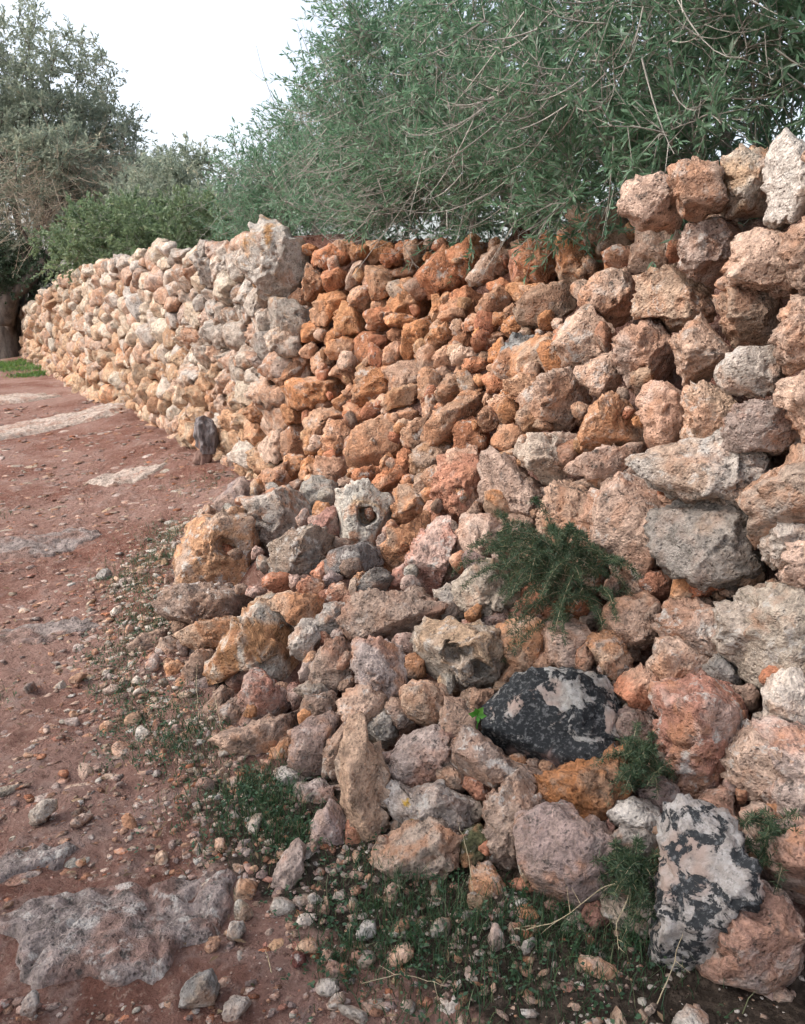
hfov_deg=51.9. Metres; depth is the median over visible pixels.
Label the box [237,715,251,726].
rubble stone
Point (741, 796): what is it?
rubble stone
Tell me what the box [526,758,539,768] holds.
rubble stone
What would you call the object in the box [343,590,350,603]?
rubble stone
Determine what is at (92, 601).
pebble
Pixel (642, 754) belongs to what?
wild asparagus
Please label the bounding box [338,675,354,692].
rubble stone
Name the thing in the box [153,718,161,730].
pebble
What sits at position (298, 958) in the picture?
loose stone
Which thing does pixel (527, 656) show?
fallen stone
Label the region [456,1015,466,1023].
pebble
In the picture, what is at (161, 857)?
pebble
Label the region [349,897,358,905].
loose stone
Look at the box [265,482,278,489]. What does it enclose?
rubble stone
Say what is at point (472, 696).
rubble stone
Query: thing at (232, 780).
loose stone
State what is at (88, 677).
pebble
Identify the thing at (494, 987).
pebble
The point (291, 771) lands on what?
fallen stone
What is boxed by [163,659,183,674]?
fallen stone
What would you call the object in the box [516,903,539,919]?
fallen stone
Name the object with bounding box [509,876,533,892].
rubble stone
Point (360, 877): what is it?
pebble
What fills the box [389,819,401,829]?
rubble stone
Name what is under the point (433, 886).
pebble
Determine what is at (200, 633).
fallen stone
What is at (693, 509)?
dry stone wall
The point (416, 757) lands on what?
fallen stone
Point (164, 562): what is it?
pebble
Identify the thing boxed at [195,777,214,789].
pebble
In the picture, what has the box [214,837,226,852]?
pebble
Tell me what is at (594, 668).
rubble stone
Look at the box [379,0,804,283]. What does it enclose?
wild olive
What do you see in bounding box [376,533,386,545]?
rubble stone
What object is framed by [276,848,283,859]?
pebble
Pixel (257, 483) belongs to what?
rubble stone
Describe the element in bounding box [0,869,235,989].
bedrock
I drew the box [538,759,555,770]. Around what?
rubble stone
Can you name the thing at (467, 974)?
pebble
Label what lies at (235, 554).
rubble stone
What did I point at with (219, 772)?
pebble
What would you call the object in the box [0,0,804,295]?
sky
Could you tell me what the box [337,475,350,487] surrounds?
rubble stone
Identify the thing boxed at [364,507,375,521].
rubble stone
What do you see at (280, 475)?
rubble stone
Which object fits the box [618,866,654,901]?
rubble stone
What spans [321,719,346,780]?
fallen stone
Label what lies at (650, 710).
rubble stone
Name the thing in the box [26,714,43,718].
path stone
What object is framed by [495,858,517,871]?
rubble stone
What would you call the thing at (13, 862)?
bedrock
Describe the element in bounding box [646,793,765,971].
fallen stone
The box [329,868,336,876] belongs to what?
pebble
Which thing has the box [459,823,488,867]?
fallen stone
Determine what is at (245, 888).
loose stone
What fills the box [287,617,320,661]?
fallen stone
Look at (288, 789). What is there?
grass
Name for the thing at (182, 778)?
pebble
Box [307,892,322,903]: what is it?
pebble
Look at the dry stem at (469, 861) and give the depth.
2.07 m
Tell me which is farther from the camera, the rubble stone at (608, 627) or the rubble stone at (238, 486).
the rubble stone at (238, 486)
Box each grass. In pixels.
[0,358,47,378]
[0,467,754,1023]
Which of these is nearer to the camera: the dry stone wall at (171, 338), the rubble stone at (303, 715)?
the rubble stone at (303, 715)
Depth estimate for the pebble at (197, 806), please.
2.47 m
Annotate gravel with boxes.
[0,399,646,1023]
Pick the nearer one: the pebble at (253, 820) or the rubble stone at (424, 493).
the pebble at (253, 820)
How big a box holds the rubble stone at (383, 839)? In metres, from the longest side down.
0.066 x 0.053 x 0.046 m
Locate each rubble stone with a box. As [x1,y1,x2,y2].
[171,620,186,631]
[176,639,188,656]
[185,677,217,687]
[197,504,215,515]
[212,476,250,512]
[222,503,232,508]
[222,543,234,555]
[225,671,247,692]
[227,548,242,560]
[234,497,241,505]
[235,583,247,594]
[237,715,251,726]
[243,704,256,717]
[245,585,267,598]
[250,478,265,492]
[250,486,259,495]
[251,545,264,559]
[256,554,268,574]
[262,571,290,592]
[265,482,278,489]
[268,735,290,758]
[273,681,288,688]
[274,469,285,481]
[286,682,302,710]
[286,728,292,737]
[288,574,300,591]
[289,479,301,489]
[295,507,309,526]
[297,661,310,682]
[297,709,310,723]
[303,474,310,480]
[303,650,315,662]
[307,505,339,537]
[309,561,325,579]
[312,500,329,514]
[317,488,335,505]
[318,588,327,602]
[320,631,330,644]
[322,450,336,457]
[323,570,343,587]
[327,769,337,781]
[330,628,343,638]
[333,536,350,547]
[336,649,351,670]
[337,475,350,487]
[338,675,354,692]
[339,558,363,578]
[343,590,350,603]
[346,467,357,477]
[353,571,364,585]
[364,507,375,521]
[367,708,399,749]
[375,835,388,843]
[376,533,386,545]
[382,519,398,532]
[384,697,418,734]
[389,563,404,589]
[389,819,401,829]
[390,483,425,525]
[391,632,412,654]
[400,575,421,590]
[404,564,418,576]
[404,652,426,680]
[419,487,431,502]
[423,500,442,521]
[430,498,442,513]
[432,583,464,621]
[435,762,465,792]
[437,672,455,694]
[449,550,463,573]
[460,685,493,710]
[461,549,487,569]
[462,776,491,801]
[464,603,481,622]
[470,801,482,823]
[478,840,490,856]
[481,609,510,625]
[492,681,506,692]
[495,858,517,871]
[508,600,527,617]
[509,753,526,763]
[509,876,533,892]
[518,865,528,883]
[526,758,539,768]
[535,651,555,667]
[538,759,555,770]
[544,899,563,913]
[564,910,581,923]
[581,900,609,929]
[591,664,597,672]
[596,662,601,673]
[599,893,640,932]
[601,623,612,629]
[605,818,616,831]
[612,680,625,705]
[615,705,658,749]
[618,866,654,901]
[634,919,648,940]
[635,776,684,813]
[636,903,648,918]
[646,704,657,718]
[652,825,657,834]
[657,751,665,769]
[696,668,706,674]
[698,784,735,815]
[701,653,743,684]
[722,779,736,797]
[731,814,745,834]
[732,683,759,712]
[735,788,747,803]
[751,712,761,718]
[764,992,774,1000]
[766,803,776,811]
[773,986,793,1002]
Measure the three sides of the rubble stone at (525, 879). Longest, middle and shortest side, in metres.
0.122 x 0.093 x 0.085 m
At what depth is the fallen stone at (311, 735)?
2.55 m
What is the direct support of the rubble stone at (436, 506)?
on the rubble stone at (426, 506)
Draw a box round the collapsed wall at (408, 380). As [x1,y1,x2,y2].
[206,214,737,751]
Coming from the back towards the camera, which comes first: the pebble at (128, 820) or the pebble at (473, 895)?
the pebble at (128, 820)
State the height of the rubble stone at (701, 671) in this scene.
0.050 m
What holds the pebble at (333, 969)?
on the ground at (78, 998)
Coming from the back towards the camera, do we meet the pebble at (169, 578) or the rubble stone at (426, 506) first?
the pebble at (169, 578)
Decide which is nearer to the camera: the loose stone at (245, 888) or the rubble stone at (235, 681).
the loose stone at (245, 888)
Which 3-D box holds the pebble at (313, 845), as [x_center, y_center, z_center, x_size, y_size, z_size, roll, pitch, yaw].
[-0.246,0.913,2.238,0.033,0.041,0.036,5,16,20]
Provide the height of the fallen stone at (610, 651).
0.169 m
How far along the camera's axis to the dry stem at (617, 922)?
1.82 m
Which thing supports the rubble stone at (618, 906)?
on the ground at (78, 998)
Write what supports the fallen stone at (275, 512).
on the collapsed wall at (408, 380)
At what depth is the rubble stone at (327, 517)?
3.87 m
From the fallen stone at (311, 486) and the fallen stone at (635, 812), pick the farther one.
the fallen stone at (311, 486)
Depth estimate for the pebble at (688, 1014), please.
1.66 m
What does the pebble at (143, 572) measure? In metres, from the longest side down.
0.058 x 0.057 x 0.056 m
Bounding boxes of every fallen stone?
[126,629,167,652]
[150,581,254,625]
[157,635,177,654]
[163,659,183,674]
[171,505,263,585]
[172,615,234,649]
[181,648,213,680]
[200,684,233,713]
[202,598,300,685]
[207,709,299,756]
[217,697,241,724]
[236,667,291,719]
[237,484,312,553]
[250,591,275,603]
[266,523,335,575]
[266,590,325,625]
[270,837,305,888]
[273,765,304,784]
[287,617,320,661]
[287,709,341,776]
[293,680,330,697]
[293,778,337,803]
[296,575,324,593]
[299,474,338,505]
[299,690,338,715]
[305,841,314,859]
[308,635,354,697]
[309,798,345,845]
[315,601,344,633]
[321,542,384,579]
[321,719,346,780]
[325,581,347,601]
[334,478,392,546]
[334,711,392,841]
[335,584,448,642]
[335,684,387,723]
[344,819,360,844]
[348,577,356,594]
[349,635,408,699]
[357,567,394,590]
[368,816,466,880]
[379,510,430,572]
[382,724,454,787]
[383,779,482,832]
[398,679,453,726]
[404,515,456,597]
[409,616,505,696]
[438,695,480,736]
[448,722,542,788]
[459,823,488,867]
[468,860,506,898]
[480,666,621,767]
[481,765,545,864]
[495,616,544,681]
[512,799,626,910]
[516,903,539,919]
[534,742,632,820]
[541,618,591,667]
[586,629,633,681]
[606,796,660,831]
[611,824,657,857]
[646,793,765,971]
[695,878,804,995]
[739,800,782,839]
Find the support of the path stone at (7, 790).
on the ground at (78, 998)
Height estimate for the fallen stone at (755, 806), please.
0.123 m
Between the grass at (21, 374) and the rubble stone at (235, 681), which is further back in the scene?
the grass at (21, 374)
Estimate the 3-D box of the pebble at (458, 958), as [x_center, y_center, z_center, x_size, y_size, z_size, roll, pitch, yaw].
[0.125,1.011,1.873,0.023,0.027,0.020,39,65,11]
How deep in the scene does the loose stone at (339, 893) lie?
2.10 m
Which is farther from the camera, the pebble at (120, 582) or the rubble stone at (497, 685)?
the pebble at (120, 582)
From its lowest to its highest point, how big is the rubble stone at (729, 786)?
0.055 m
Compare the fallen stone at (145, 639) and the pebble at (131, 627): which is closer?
the fallen stone at (145, 639)
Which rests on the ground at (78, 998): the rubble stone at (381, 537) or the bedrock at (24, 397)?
the bedrock at (24, 397)
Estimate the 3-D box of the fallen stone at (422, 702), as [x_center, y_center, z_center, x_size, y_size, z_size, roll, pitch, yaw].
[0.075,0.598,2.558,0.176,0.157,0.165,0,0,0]
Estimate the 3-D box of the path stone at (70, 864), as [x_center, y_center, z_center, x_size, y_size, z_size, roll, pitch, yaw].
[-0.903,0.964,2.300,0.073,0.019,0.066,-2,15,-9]
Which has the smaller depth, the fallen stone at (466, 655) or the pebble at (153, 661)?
the fallen stone at (466, 655)
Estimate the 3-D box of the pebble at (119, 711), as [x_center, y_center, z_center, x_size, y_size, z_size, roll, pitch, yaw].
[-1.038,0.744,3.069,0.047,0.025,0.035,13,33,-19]
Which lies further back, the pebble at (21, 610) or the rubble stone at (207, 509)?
the rubble stone at (207, 509)
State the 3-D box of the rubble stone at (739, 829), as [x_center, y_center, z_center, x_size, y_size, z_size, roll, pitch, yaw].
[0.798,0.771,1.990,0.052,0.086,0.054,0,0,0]
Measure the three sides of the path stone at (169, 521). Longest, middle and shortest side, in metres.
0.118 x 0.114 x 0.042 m
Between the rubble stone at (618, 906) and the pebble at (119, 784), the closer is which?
the rubble stone at (618, 906)
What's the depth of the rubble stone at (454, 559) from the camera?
3.13 m
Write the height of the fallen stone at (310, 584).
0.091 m
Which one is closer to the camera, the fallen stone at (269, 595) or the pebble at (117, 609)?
the fallen stone at (269, 595)
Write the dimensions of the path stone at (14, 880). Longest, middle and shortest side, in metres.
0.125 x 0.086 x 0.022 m
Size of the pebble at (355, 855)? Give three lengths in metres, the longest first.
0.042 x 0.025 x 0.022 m
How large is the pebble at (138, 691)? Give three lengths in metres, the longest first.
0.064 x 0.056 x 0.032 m
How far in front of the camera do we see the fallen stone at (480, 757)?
2.27 m
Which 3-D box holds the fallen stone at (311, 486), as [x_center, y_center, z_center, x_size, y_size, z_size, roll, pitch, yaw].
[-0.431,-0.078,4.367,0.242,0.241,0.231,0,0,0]
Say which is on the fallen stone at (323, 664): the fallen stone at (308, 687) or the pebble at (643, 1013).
the fallen stone at (308, 687)
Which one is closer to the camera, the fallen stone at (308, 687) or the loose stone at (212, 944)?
the loose stone at (212, 944)
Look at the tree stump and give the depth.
6.70 m
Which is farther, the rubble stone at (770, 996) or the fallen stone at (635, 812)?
the fallen stone at (635, 812)
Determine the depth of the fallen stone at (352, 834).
2.25 m
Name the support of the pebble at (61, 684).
on the ground at (78, 998)
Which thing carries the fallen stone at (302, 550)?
on the collapsed wall at (408, 380)
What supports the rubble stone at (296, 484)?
on the collapsed wall at (408, 380)
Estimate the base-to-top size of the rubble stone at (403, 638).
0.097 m
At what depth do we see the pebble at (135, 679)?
3.27 m
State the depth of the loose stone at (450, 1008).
1.78 m
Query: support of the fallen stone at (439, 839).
on the ground at (78, 998)
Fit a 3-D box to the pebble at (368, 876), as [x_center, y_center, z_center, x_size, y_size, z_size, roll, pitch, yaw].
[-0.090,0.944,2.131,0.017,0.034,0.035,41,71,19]
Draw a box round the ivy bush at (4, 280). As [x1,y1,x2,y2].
[0,228,71,307]
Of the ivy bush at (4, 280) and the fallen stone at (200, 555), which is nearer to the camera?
the fallen stone at (200, 555)
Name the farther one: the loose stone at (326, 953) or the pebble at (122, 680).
the pebble at (122, 680)
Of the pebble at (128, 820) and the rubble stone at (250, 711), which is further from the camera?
the rubble stone at (250, 711)
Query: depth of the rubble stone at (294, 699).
2.83 m
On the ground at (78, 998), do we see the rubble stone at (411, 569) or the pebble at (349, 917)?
the pebble at (349, 917)
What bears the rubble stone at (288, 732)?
on the fallen stone at (311, 735)
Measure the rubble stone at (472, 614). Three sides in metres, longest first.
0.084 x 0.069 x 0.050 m
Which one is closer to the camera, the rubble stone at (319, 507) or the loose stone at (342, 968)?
the loose stone at (342, 968)
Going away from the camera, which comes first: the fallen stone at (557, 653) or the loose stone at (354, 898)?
the loose stone at (354, 898)
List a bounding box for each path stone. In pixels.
[0,784,22,796]
[5,871,41,886]
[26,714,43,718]
[34,793,47,801]
[38,723,59,733]
[58,838,67,844]
[64,782,85,788]
[64,857,89,868]
[77,762,92,778]
[82,634,99,641]
[146,769,153,774]
[154,473,165,477]
[164,520,177,523]
[182,853,190,858]
[200,815,212,822]
[237,950,241,960]
[268,938,283,950]
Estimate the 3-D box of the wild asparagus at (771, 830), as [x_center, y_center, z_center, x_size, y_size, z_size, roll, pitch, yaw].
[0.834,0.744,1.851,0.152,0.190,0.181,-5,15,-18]
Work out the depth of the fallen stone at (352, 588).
3.14 m
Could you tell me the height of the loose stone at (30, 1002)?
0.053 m
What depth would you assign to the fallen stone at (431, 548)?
3.21 m
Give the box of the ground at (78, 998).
[0,216,804,1023]
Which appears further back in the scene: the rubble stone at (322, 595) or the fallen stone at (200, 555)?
the fallen stone at (200, 555)
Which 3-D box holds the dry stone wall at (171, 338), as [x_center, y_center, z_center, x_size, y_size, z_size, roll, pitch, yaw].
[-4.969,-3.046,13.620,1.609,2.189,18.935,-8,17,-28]
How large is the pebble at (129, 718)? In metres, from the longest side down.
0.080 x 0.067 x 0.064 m
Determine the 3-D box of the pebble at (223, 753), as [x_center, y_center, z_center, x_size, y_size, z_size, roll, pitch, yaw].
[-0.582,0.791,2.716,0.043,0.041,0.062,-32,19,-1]
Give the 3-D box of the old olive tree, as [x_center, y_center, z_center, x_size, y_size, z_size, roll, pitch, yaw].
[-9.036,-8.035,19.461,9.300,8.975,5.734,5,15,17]
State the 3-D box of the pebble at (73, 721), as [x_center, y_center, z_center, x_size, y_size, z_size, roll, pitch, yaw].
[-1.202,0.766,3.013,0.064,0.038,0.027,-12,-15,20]
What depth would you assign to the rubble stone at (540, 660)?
2.61 m
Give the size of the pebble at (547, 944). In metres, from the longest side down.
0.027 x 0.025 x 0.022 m
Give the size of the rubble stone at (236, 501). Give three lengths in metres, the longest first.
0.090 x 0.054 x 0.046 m
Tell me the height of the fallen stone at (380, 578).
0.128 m
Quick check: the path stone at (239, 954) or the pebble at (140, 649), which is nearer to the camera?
the path stone at (239, 954)
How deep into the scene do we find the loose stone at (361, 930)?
1.97 m
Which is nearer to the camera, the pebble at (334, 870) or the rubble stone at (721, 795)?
the rubble stone at (721, 795)
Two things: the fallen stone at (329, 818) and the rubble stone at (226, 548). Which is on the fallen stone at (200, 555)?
the rubble stone at (226, 548)
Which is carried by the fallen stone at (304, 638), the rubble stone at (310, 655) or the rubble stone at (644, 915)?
the rubble stone at (310, 655)
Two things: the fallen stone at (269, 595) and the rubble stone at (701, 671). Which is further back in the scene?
the fallen stone at (269, 595)
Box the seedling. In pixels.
[468,707,485,728]
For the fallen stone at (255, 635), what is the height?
0.358 m
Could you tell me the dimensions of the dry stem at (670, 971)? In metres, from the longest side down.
0.122 x 0.095 x 0.040 m
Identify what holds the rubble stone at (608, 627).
on the fallen stone at (610, 651)
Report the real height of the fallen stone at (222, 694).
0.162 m
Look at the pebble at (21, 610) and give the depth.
4.09 m
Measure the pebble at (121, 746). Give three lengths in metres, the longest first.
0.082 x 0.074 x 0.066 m
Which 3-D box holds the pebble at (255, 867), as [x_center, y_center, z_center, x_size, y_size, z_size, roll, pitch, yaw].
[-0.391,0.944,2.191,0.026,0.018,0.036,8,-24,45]
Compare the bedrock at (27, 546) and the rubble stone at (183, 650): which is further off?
the bedrock at (27, 546)
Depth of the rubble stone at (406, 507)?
3.81 m
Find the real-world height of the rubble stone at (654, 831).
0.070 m
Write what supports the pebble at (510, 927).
on the ground at (78, 998)
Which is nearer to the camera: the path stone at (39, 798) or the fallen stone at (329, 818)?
the fallen stone at (329, 818)
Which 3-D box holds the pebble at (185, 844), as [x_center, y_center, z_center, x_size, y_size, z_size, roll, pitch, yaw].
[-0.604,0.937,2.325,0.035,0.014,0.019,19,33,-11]
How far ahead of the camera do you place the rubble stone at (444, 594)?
2.95 m
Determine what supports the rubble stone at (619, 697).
on the dry stone wall at (693, 509)
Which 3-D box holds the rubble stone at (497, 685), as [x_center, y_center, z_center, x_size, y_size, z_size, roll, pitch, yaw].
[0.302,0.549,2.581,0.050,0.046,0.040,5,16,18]
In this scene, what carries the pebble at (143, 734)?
on the ground at (78, 998)
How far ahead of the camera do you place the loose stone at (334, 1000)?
1.80 m
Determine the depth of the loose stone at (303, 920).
2.02 m
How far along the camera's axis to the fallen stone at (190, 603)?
3.52 m
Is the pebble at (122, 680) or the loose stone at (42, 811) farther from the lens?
the pebble at (122, 680)
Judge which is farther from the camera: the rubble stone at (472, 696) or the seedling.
the rubble stone at (472, 696)
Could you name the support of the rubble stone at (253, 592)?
on the collapsed wall at (408, 380)
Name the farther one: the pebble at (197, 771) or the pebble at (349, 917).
the pebble at (197, 771)
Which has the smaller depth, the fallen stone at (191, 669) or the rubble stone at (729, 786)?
the rubble stone at (729, 786)
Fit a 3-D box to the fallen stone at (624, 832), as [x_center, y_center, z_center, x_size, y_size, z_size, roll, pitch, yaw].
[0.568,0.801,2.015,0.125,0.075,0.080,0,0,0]
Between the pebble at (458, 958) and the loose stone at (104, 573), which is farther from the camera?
the loose stone at (104, 573)
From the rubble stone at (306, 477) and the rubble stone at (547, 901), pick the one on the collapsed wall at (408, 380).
the rubble stone at (306, 477)
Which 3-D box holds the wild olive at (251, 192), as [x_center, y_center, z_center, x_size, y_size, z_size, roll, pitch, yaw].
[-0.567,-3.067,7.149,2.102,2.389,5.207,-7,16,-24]
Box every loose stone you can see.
[20,990,39,1017]
[28,798,57,825]
[68,672,87,684]
[96,568,112,579]
[102,684,122,694]
[178,968,219,1008]
[204,936,221,953]
[221,995,250,1021]
[226,920,244,941]
[230,776,236,786]
[232,863,243,873]
[233,878,257,901]
[238,905,251,920]
[290,950,306,967]
[293,893,307,906]
[296,913,315,926]
[315,978,339,997]
[320,947,334,964]
[327,991,345,1008]
[332,889,345,899]
[339,963,348,976]
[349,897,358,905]
[356,919,376,940]
[356,950,375,968]
[401,999,412,1012]
[423,997,432,1008]
[437,995,457,1014]
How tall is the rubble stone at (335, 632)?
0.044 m
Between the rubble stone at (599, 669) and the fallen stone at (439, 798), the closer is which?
the fallen stone at (439, 798)
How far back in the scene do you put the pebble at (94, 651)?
3.55 m
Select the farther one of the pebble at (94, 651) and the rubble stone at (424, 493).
the rubble stone at (424, 493)
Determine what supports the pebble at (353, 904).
on the gravel
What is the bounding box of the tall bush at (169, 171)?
[99,131,254,228]
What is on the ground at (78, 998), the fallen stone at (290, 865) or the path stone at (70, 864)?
the fallen stone at (290, 865)
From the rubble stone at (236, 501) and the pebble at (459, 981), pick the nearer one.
the pebble at (459, 981)
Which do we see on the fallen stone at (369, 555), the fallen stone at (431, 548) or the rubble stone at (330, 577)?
the rubble stone at (330, 577)
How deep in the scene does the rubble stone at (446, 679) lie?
2.60 m
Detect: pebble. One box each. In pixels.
[18,608,30,612]
[22,681,37,692]
[53,680,66,688]
[65,717,79,726]
[69,709,78,717]
[70,813,93,827]
[72,644,84,651]
[86,599,95,605]
[86,674,94,679]
[91,648,98,654]
[99,720,114,732]
[102,773,118,780]
[107,673,115,679]
[110,605,121,614]
[111,741,131,756]
[114,781,123,787]
[116,708,128,715]
[119,578,126,586]
[119,677,126,684]
[121,813,136,828]
[123,711,140,724]
[125,624,134,634]
[130,675,141,684]
[132,687,146,696]
[135,725,150,740]
[137,568,147,574]
[137,620,144,628]
[138,646,144,651]
[145,653,161,670]
[152,830,157,837]
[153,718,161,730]
[154,576,163,582]
[155,850,167,864]
[158,548,165,558]
[158,678,167,686]
[159,748,166,759]
[160,558,168,565]
[163,658,174,663]
[164,575,172,583]
[167,698,180,704]
[169,825,178,833]
[172,724,181,734]
[175,677,185,686]
[176,774,188,781]
[181,842,189,847]
[192,767,199,775]
[192,804,200,811]
[192,842,205,853]
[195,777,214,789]
[198,753,204,759]
[211,730,218,736]
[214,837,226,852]
[216,766,225,776]
[218,750,228,756]
[234,899,253,919]
[237,839,249,846]
[245,813,262,833]
[250,865,258,871]
[261,847,270,853]
[269,897,294,915]
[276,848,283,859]
[295,937,319,954]
[306,842,315,852]
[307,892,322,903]
[316,867,325,875]
[323,896,328,905]
[324,959,342,979]
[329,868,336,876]
[338,1004,367,1023]
[347,914,355,921]
[348,900,356,911]
[349,871,363,879]
[350,950,361,961]
[352,850,358,862]
[364,873,372,881]
[383,882,397,902]
[387,942,413,966]
[395,918,408,932]
[430,917,452,937]
[431,882,438,895]
[454,954,461,962]
[456,979,461,989]
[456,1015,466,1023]
[461,910,468,918]
[464,965,474,983]
[467,891,488,909]
[488,923,504,951]
[490,982,496,992]
[508,922,520,934]
[521,937,535,954]
[524,995,535,1004]
[542,941,550,951]
[578,954,618,980]
[610,1006,626,1023]
[638,997,646,1005]
[638,1009,647,1023]
[671,1003,708,1023]
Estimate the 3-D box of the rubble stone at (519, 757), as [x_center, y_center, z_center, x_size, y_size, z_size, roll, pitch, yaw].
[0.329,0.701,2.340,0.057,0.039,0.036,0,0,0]
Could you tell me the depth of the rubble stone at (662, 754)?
2.21 m
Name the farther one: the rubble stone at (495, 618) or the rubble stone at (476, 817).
the rubble stone at (495, 618)
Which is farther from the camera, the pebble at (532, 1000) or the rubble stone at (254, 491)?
the rubble stone at (254, 491)
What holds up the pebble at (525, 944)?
on the ground at (78, 998)
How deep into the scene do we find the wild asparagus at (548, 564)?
2.58 m
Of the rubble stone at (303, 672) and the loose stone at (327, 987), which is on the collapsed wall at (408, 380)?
the rubble stone at (303, 672)
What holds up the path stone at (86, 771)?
on the ground at (78, 998)
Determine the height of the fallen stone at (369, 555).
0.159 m
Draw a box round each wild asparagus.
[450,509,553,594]
[457,495,643,662]
[587,720,678,806]
[590,833,661,945]
[735,805,803,894]
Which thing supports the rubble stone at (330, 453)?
on the collapsed wall at (408, 380)
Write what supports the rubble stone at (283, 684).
on the fallen stone at (261, 693)
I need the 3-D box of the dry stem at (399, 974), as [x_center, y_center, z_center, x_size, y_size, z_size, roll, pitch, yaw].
[0.004,1.026,1.814,0.178,0.007,0.058,3,15,11]
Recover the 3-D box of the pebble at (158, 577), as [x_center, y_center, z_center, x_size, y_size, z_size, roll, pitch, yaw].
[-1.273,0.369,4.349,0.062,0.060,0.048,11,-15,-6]
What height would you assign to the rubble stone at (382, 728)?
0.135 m
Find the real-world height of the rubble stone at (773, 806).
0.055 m
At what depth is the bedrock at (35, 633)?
3.81 m
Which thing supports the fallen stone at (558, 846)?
on the ground at (78, 998)
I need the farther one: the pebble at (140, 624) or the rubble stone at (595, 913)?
the pebble at (140, 624)
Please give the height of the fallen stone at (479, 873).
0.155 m
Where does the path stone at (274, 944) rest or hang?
on the ground at (78, 998)
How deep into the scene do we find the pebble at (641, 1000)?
1.73 m
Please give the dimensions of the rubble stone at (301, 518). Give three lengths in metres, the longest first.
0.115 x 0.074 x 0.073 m
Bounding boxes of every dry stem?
[196,663,198,718]
[362,966,443,996]
[458,824,472,891]
[514,880,618,933]
[616,896,628,952]
[657,933,689,1003]
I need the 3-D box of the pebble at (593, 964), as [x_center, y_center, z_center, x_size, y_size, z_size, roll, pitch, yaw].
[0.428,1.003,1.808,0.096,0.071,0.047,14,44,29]
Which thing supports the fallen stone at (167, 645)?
on the collapsed wall at (408, 380)
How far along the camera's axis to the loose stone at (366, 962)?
1.90 m
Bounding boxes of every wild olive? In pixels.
[176,0,512,240]
[244,0,694,282]
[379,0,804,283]
[718,0,804,110]
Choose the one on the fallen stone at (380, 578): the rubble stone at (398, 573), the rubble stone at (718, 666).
the rubble stone at (398, 573)
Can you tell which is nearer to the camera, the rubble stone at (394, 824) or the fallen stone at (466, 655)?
the rubble stone at (394, 824)
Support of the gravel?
on the ground at (78, 998)
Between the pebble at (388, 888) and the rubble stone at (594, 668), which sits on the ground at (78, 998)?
the pebble at (388, 888)
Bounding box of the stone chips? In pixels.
[2,503,804,1023]
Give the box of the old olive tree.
[0,0,212,358]
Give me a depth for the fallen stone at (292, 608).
3.12 m
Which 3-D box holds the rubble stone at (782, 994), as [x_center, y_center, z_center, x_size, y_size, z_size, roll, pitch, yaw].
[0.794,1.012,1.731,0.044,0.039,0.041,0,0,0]
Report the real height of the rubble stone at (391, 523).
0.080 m
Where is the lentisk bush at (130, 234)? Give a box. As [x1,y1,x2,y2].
[23,178,248,288]
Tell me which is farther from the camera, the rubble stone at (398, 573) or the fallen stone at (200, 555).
the fallen stone at (200, 555)
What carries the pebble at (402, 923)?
on the ground at (78, 998)
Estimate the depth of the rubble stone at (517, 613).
2.86 m
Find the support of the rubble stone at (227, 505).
on the collapsed wall at (408, 380)
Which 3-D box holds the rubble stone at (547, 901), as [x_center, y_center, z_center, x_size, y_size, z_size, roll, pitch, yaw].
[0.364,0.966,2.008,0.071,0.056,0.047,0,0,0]
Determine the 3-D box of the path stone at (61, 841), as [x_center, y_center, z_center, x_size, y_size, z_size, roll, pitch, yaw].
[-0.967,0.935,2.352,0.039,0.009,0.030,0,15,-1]
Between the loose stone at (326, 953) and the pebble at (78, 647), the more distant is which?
the pebble at (78, 647)
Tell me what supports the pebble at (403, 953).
on the ground at (78, 998)
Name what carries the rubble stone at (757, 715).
on the dry stone wall at (693, 509)
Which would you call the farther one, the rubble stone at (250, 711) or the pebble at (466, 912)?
the rubble stone at (250, 711)
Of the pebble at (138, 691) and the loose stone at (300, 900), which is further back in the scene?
the pebble at (138, 691)
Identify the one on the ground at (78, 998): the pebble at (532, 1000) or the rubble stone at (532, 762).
the pebble at (532, 1000)
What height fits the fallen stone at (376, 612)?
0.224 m
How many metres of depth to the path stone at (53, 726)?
2.99 m
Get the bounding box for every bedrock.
[0,392,69,404]
[0,403,128,440]
[0,528,102,560]
[0,616,99,644]
[0,841,78,882]
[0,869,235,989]
[83,462,167,486]
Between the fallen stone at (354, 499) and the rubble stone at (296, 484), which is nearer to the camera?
the fallen stone at (354, 499)
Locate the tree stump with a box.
[192,415,218,465]
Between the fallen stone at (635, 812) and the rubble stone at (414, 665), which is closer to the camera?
the fallen stone at (635, 812)
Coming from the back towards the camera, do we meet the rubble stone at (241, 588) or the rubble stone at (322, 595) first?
the rubble stone at (241, 588)
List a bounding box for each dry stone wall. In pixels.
[18,231,323,479]
[429,127,804,953]
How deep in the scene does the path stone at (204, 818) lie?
2.42 m
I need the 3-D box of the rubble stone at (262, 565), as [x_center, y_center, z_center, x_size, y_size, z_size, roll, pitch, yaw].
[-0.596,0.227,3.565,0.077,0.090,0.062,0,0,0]
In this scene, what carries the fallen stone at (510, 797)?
on the ground at (78, 998)
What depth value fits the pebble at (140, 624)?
3.75 m
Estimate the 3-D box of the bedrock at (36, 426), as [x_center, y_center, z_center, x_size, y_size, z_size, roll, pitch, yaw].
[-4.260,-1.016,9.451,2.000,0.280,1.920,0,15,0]

